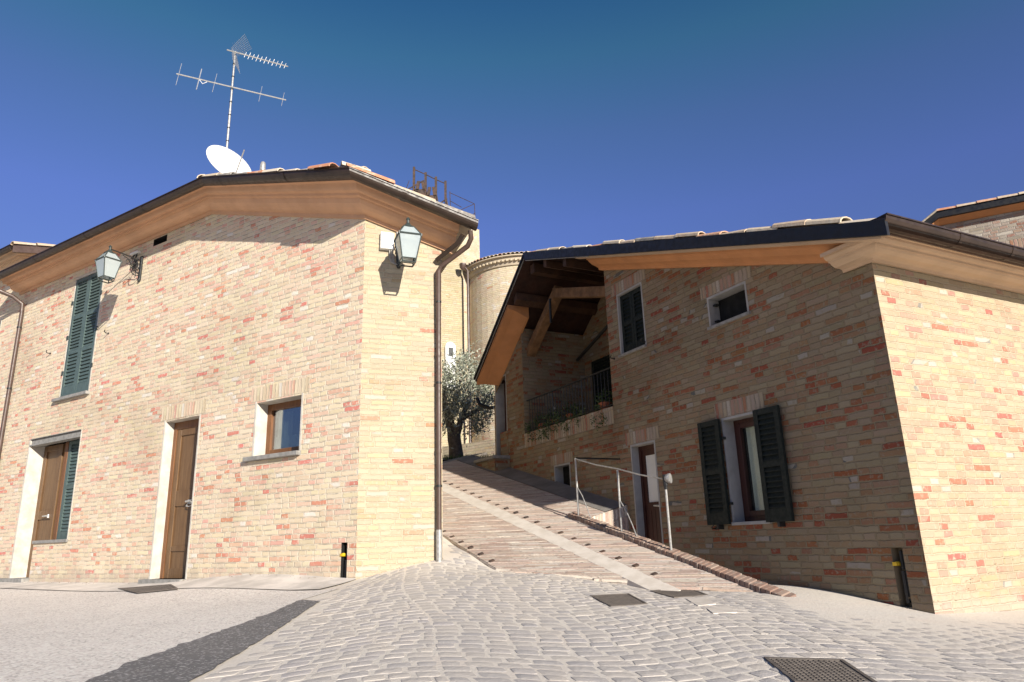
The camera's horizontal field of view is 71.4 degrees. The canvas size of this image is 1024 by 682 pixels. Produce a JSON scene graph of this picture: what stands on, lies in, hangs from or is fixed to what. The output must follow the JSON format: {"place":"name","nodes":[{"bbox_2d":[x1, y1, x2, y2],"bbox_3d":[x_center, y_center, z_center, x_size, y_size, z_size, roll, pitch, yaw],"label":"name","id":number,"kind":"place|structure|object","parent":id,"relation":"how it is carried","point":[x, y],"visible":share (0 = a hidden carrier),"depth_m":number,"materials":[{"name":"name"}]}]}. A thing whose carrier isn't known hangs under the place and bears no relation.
{"place":"outdoors","nodes":[
{"label":"outdoors","id":0,"kind":"place"},
{"bbox_2d":[0,588,338,681],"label":"asphalt road","id":1,"kind":"structure","parent":0,"point":[93,634],"depth_m":5.85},
{"bbox_2d":[118,584,177,592],"bbox_3d":[-4.560,3.115,8.980,0.448,0.071,1.634,10,-20,-37],"label":"drain grate","id":2,"kind":"object","parent":1,"relation":"on","point":[143,589],"visible":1,"depth_m":8.88,"materials":[{"name":"metal"}]},
{"bbox_2d":[442,453,481,463],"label":"street","id":3,"kind":"structure","parent":0,"point":[447,460],"depth_m":14.84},
{"bbox_2d":[0,537,1023,681],"bbox_3d":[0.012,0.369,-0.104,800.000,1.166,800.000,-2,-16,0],"label":"ground","id":4,"kind":"structure","parent":0,"point":[830,605],"depth_m":4.74,"materials":[{"name":"grey stone"}]},
{"bbox_2d":[0,241,54,427],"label":"brick house","id":5,"kind":"structure","parent":4,"relation":"on","point":[13,253],"depth_m":14.02,"materials":[{"name":"beige brick"}]},
{"bbox_2d":[0,574,355,590],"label":"concrete apron","id":6,"kind":"object","parent":4,"relation":"on","point":[277,581],"visible":0.9,"depth_m":8.59,"materials":[{"name":"grey concrete"}]},
{"bbox_2d":[85,600,319,681],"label":"asphalt patch","id":7,"kind":"object","parent":4,"relation":"on","point":[185,662],"visible":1,"depth_m":4.15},
{"bbox_2d":[0,161,478,583],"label":"brick house","id":8,"kind":"structure","parent":4,"relation":"on","point":[247,319],"depth_m":9.88,"materials":[{"name":"brick"}]},
{"bbox_2d":[0,289,24,456],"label":"downpipe","id":9,"kind":"object","parent":8,"relation":"attached to","point":[13,361],"visible":1,"depth_m":13.51,"materials":[{"name":"brown metal"}]},
{"bbox_2d":[0,429,81,581],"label":"door window","id":10,"kind":"structure","parent":8,"relation":"in","point":[44,515],"depth_m":12.29,"materials":[{"name":"paint"}]},
{"bbox_2d":[51,270,103,402],"bbox_3d":[-7.535,-0.114,12.491,1.120,2.290,0.190,-12,-18,31],"label":"window","id":11,"kind":"structure","parent":8,"relation":"in","point":[76,373],"depth_m":12.45,"materials":[{"name":"paint"}]},
{"bbox_2d":[95,245,143,283],"bbox_3d":[-6.292,-1.184,11.602,0.294,0.618,0.864,-12,-18,31],"label":"wall lantern","id":12,"kind":"object","parent":8,"relation":"attached to","point":[108,263],"depth_m":11.32,"materials":[{"name":"glass"}]},
{"bbox_2d":[130,250,140,273],"bbox_3d":[-6.322,-1.297,11.919,0.232,0.418,0.074,-12,-18,31],"label":"junction box","id":13,"kind":"object","parent":8,"relation":"attached to","point":[136,253],"visible":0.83,"depth_m":11.91,"materials":[{"name":"white paint"}]},
{"bbox_2d":[138,399,205,583],"bbox_3d":[-4.710,2.122,10.067,1.050,2.497,0.300,-12,-18,31],"label":"door","id":14,"kind":"structure","parent":8,"relation":"in","point":[178,463],"depth_m":10.21,"materials":[{"name":"paint"}]},
{"bbox_2d":[206,145,251,172],"bbox_3d":[-4.350,-2.643,11.019,0.625,0.949,0.611,-2,-16,0],"label":"satellite dish","id":15,"kind":"object","parent":8,"relation":"on","point":[221,159],"visible":0.8,"depth_m":11.12,"materials":[{"name":"white paint"}]},
{"bbox_2d":[176,34,287,147],"bbox_3d":[-4.566,-3.702,11.572,1.736,2.769,0.374,0,-16,-7],"label":"tv antenna","id":16,"kind":"object","parent":8,"relation":"attached to","point":[230,101],"visible":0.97,"depth_m":11.78,"materials":[{"name":"metal"}]},
{"bbox_2d":[260,161,265,169],"bbox_3d":[-3.847,-2.581,10.886,0.201,0.297,0.086,-13,-19,34],"label":"roof vent","id":17,"kind":"object","parent":8,"relation":"attached to","point":[262,165],"visible":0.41,"depth_m":10.84,"materials":[{"name":"metal"}]},
{"bbox_2d":[242,377,308,461],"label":"window","id":18,"kind":"structure","parent":8,"relation":"in","point":[279,417],"depth_m":9.43,"materials":[{"name":"paint"}]},
{"bbox_2d":[275,434,299,448],"bbox_3d":[-2.933,1.373,9.386,0.465,0.240,0.088,-12,-18,31],"label":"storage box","id":19,"kind":"object","parent":8,"relation":"in","point":[287,441],"visible":0.5,"depth_m":9.36,"materials":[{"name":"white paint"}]},
{"bbox_2d":[340,545,346,577],"bbox_3d":[-1.893,2.542,8.063,0.114,0.458,0.064,-2,-16,0],"label":"gas pipe","id":20,"kind":"object","parent":8,"relation":"attached to","point":[345,566],"visible":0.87,"depth_m":8.06,"materials":[{"name":"black plastic"}]},
{"bbox_2d":[380,231,397,264],"bbox_3d":[-1.548,-1.237,9.073,0.263,0.557,0.074,4,-17,-20],"label":"junction box","id":21,"kind":"object","parent":8,"relation":"attached to","point":[387,241],"visible":0.84,"depth_m":9.03,"materials":[{"name":"white paint"}]},
{"bbox_2d":[394,217,421,268],"bbox_3d":[-1.361,-1.140,8.875,0.294,0.618,0.864,4,-17,-20],"label":"wall lantern","id":22,"kind":"object","parent":8,"relation":"attached to","point":[407,239],"depth_m":8.51,"materials":[{"name":"white glass"}]},
{"bbox_2d":[435,234,464,261],"bbox_3d":[-0.789,-1.192,9.108,0.512,0.264,0.091,-15,-20,39],"label":"downpipe","id":23,"kind":"object","parent":8,"relation":"attached to","point":[450,248],"visible":1,"depth_m":9.06,"materials":[{"name":"brown metal"}]},
{"bbox_2d":[435,230,472,561],"bbox_3d":[-0.680,0.577,8.636,0.618,4.014,0.114,-12,-19,32],"label":"downpipe","id":24,"kind":"object","parent":8,"relation":"attached to","point":[456,254],"visible":1,"depth_m":8.72,"materials":[{"name":"brown metal"}]},
{"bbox_2d":[406,167,479,446],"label":"bell tower","id":25,"kind":"structure","parent":4,"relation":"on","point":[454,304],"depth_m":27.31,"materials":[{"name":"brick"}]},
{"bbox_2d":[445,342,455,389],"bbox_3d":[-2.286,0.912,26.385,0.400,1.800,0.130,6,-17,-25],"label":"wall niche","id":26,"kind":"object","parent":25,"relation":"attached to","point":[450,347],"depth_m":26.45,"materials":[{"name":"white paint"}]},
{"bbox_2d":[442,439,494,457],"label":"garden wall","id":27,"kind":"structure","parent":4,"relation":"on","point":[484,447],"depth_m":19.52,"materials":[{"name":"brick"}]},
{"bbox_2d":[463,251,522,441],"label":"church apse","id":28,"kind":"structure","parent":4,"relation":"on","point":[491,278],"depth_m":26.62,"materials":[{"name":"brick"}]},
{"bbox_2d":[459,263,470,442],"bbox_3d":[-1.719,1.353,26.151,0.332,8.982,0.259,-8,-17,22],"label":"downpipe","id":29,"kind":"object","parent":28,"relation":"attached to","point":[462,266],"visible":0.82,"depth_m":26.81,"materials":[{"name":"brown metal"}]},
{"bbox_2d":[457,455,625,510],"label":"walkway","id":30,"kind":"structure","parent":4,"relation":"on","point":[569,492],"depth_m":10.99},
{"bbox_2d":[442,469,753,591],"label":"brick ramp","id":31,"kind":"structure","parent":4,"relation":"on","point":[507,546],"depth_m":8.45,"materials":[{"name":"brown brick"}]},
{"bbox_2d":[442,460,603,519],"bbox_3d":[-0.139,2.348,11.676,0.440,1.376,5.180,6,-18,-26],"label":"ramp margin","id":32,"kind":"object","parent":31,"relation":"on","point":[559,505],"visible":0.97,"depth_m":11.09,"materials":[{"name":"brick"}]},
{"bbox_2d":[443,481,657,575],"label":"header bricks","id":33,"kind":"object","parent":31,"relation":"on","point":[573,538],"visible":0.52,"depth_m":8.78,"materials":[{"name":"brick"}]},
{"bbox_2d":[442,483,680,590],"bbox_3d":[-0.227,2.534,10.142,0.200,2.119,7.640,6,-18,-26],"label":"stone channel","id":34,"kind":"object","parent":31,"relation":"on","point":[635,578],"visible":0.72,"depth_m":8.26,"materials":[{"name":"grey stone"}]},
{"bbox_2d":[592,505,628,530],"bbox_3d":[1.281,2.782,9.261,0.606,1.276,0.308,-2,-16,0],"label":"step riser","id":35,"kind":"object","parent":4,"relation":"on","point":[612,517],"visible":0.2,"depth_m":9.44,"materials":[{"name":"stone"}]},
{"bbox_2d":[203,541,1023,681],"bbox_3d":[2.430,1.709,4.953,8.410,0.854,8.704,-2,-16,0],"label":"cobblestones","id":36,"kind":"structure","parent":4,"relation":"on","point":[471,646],"depth_m":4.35,"materials":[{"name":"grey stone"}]},
{"bbox_2d":[39,558,1020,642],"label":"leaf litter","id":37,"kind":"object","parent":36,"relation":"on","point":[622,637],"visible":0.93,"depth_m":6.23,"materials":[{"name":"brown plant"}]},
{"bbox_2d":[590,593,647,606],"bbox_3d":[0.911,2.172,5.986,0.404,0.054,0.778,1,-16,-9],"label":"drain grate","id":38,"kind":"object","parent":36,"relation":"on","point":[623,599],"visible":1,"depth_m":5.95,"materials":[{"name":"metal"}]},
{"bbox_2d":[650,590,707,597],"bbox_3d":[1.520,2.332,6.611,0.449,0.034,0.945,-2,-16,0],"label":"drain grate","id":39,"kind":"object","parent":36,"relation":"on","point":[682,593],"visible":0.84,"depth_m":6.46,"materials":[{"name":"metal"}]},
{"bbox_2d":[686,597,736,613],"bbox_3d":[1.594,2.141,5.726,0.234,0.087,0.926,-2,-16,0],"label":"paving slab","id":40,"kind":"object","parent":36,"relation":"on","point":[699,601],"depth_m":5.71,"materials":[{"name":"stone"}]},
{"bbox_2d":[764,657,876,681],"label":"drain grate","id":41,"kind":"object","parent":36,"relation":"on","point":[793,669],"visible":1,"depth_m":3.43,"materials":[{"name":"metal"}]},
{"bbox_2d":[568,511,795,596],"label":"brick kerb","id":42,"kind":"structure","parent":4,"relation":"on","point":[748,582],"depth_m":7.32,"materials":[{"name":"brown brick"}]},
{"bbox_2d":[574,457,671,549],"bbox_3d":[1.560,1.932,8.678,0.713,1.222,1.861,5,-17,-24],"label":"handrail","id":43,"kind":"object","parent":42,"relation":"on","point":[620,503],"visible":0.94,"depth_m":8.53,"materials":[{"name":"metal"}]},
{"bbox_2d":[662,473,671,489],"bbox_3d":[1.698,1.537,7.794,0.090,0.170,0.110,-11,-18,29],"label":"post spotlight","id":44,"kind":"object","parent":43,"relation":"attached to","point":[667,478],"visible":1,"depth_m":7.77,"materials":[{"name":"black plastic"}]},
{"bbox_2d":[473,213,1023,613],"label":"brick house","id":45,"kind":"structure","parent":4,"relation":"on","point":[834,402],"depth_m":7.20,"materials":[{"name":"beige brick"}]},
{"bbox_2d":[474,374,509,477],"bbox_3d":[-0.309,1.629,13.352,0.540,1.925,0.880,6,-18,-26],"label":"door","id":46,"kind":"structure","parent":45,"relation":"in","point":[500,461],"depth_m":13.29,"materials":[{"name":"grey paint"}]},
{"bbox_2d":[524,412,546,441],"bbox_3d":[0.424,1.469,12.177,0.490,0.561,0.426,-2,-16,0],"label":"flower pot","id":47,"kind":"object","parent":45,"relation":"on","point":[529,426],"visible":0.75,"depth_m":12.21,"materials":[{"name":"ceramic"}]},
{"bbox_2d":[534,414,559,438],"bbox_3d":[0.540,1.414,11.746,0.494,0.459,0.525,-7,-17,19],"label":"trailing plant","id":48,"kind":"object","parent":45,"relation":"on","point":[545,424],"visible":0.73,"depth_m":11.71,"materials":[{"name":"green plant"}]},
{"bbox_2d":[536,407,562,439],"bbox_3d":[0.620,1.380,11.797,0.477,0.636,0.396,-2,-16,0],"label":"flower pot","id":49,"kind":"object","parent":45,"relation":"on","point":[543,433],"visible":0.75,"depth_m":11.80,"materials":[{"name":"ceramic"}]},
{"bbox_2d":[550,451,572,486],"bbox_3d":[0.862,2.053,11.205,0.174,0.551,0.690,6,-18,-26],"label":"window","id":50,"kind":"structure","parent":45,"relation":"in","point":[561,462],"depth_m":11.32,"materials":[{"name":"brown paint"}]},
{"bbox_2d":[551,400,578,432],"bbox_3d":[0.853,1.202,11.389,0.461,0.519,0.367,-2,-16,0],"label":"flower pot","id":51,"kind":"object","parent":45,"relation":"on","point":[556,423],"visible":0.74,"depth_m":11.37,"materials":[{"name":"ceramic"}]},
{"bbox_2d":[526,367,612,431],"bbox_3d":[0.880,0.991,11.362,0.035,0.590,2.720,6,-18,-26],"label":"balcony railing","id":52,"kind":"object","parent":45,"relation":"on","point":[566,385],"visible":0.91,"depth_m":11.23,"materials":[{"name":"black metal"}]},
{"bbox_2d":[558,406,584,437],"bbox_3d":[0.990,1.251,11.094,0.393,0.521,0.601,6,-17,-25],"label":"trailing plant","id":53,"kind":"object","parent":45,"relation":"on","point":[575,415],"visible":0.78,"depth_m":11.11,"materials":[{"name":"green plant"}]},
{"bbox_2d":[579,396,611,430],"bbox_3d":[1.291,1.084,10.508,0.392,0.549,0.667,5,-17,-24],"label":"trailing plant","id":54,"kind":"object","parent":45,"relation":"on","point":[597,405],"visible":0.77,"depth_m":10.41,"materials":[{"name":"green plant"}]},
{"bbox_2d":[594,389,612,409],"bbox_3d":[1.377,0.870,10.564,0.300,0.367,0.308,3,-16,-16],"label":"flower pot","id":55,"kind":"object","parent":45,"relation":"on","point":[606,403],"visible":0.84,"depth_m":10.52,"materials":[{"name":"ceramic"}]},
{"bbox_2d":[612,269,646,357],"bbox_3d":[1.681,-0.370,9.928,0.135,1.101,0.790,6,-18,-26],"label":"window","id":56,"kind":"structure","parent":45,"relation":"in","point":[628,292],"depth_m":9.96,"materials":[{"name":"green paint"}]},
{"bbox_2d":[625,426,663,543],"bbox_3d":[1.818,2.203,9.197,0.164,2.116,0.730,6,-18,-26],"label":"door","id":57,"kind":"structure","parent":45,"relation":"in","point":[641,442],"depth_m":9.39,"materials":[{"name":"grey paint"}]},
{"bbox_2d":[700,266,750,330],"bbox_3d":[2.555,-0.466,8.267,0.235,0.551,0.830,6,-18,-26],"label":"window","id":58,"kind":"structure","parent":45,"relation":"in","point":[727,299],"depth_m":8.33,"materials":[{"name":"grey paint"}]},
{"bbox_2d":[697,392,794,528],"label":"window","id":59,"kind":"structure","parent":45,"relation":"in","point":[754,446],"depth_m":7.88,"materials":[{"name":"green paint"}]},
{"bbox_2d":[892,550,911,602],"bbox_3d":[3.315,1.999,6.050,0.114,0.428,0.063,-12,-18,31],"label":"gas pipe","id":60,"kind":"object","parent":45,"relation":"attached to","point":[905,584],"visible":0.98,"depth_m":6.03,"materials":[{"name":"black plastic"}]},
{"bbox_2d":[922,191,1023,247],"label":"brick house","id":61,"kind":"structure","parent":4,"relation":"on","point":[999,218],"depth_m":13.53,"materials":[{"name":"beige brick"}]},
{"bbox_2d":[0,0,1023,257],"label":"sky","id":62,"kind":"structure","parent":0,"point":[566,123],"materials":[{"name":"blue"}]},
{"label":"verge soil","id":63,"kind":"structure","parent":0,"visible":0},
{"bbox_2d":[442,453,493,468],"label":"grass","id":64,"kind":"structure","parent":63,"relation":"on","point":[446,456],"depth_m":15.33,"materials":[{"name":"green plant"}]},
{"bbox_2d":[442,340,494,462],"bbox_3d":[-1.162,1.374,16.194,1.900,2.914,2.466,-2,-16,0],"label":"olive tree","id":65,"kind":"object","parent":63,"relation":"on","point":[450,413],"visible":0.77,"depth_m":15.83,"materials":[{"name":"green plant"}]}
]}

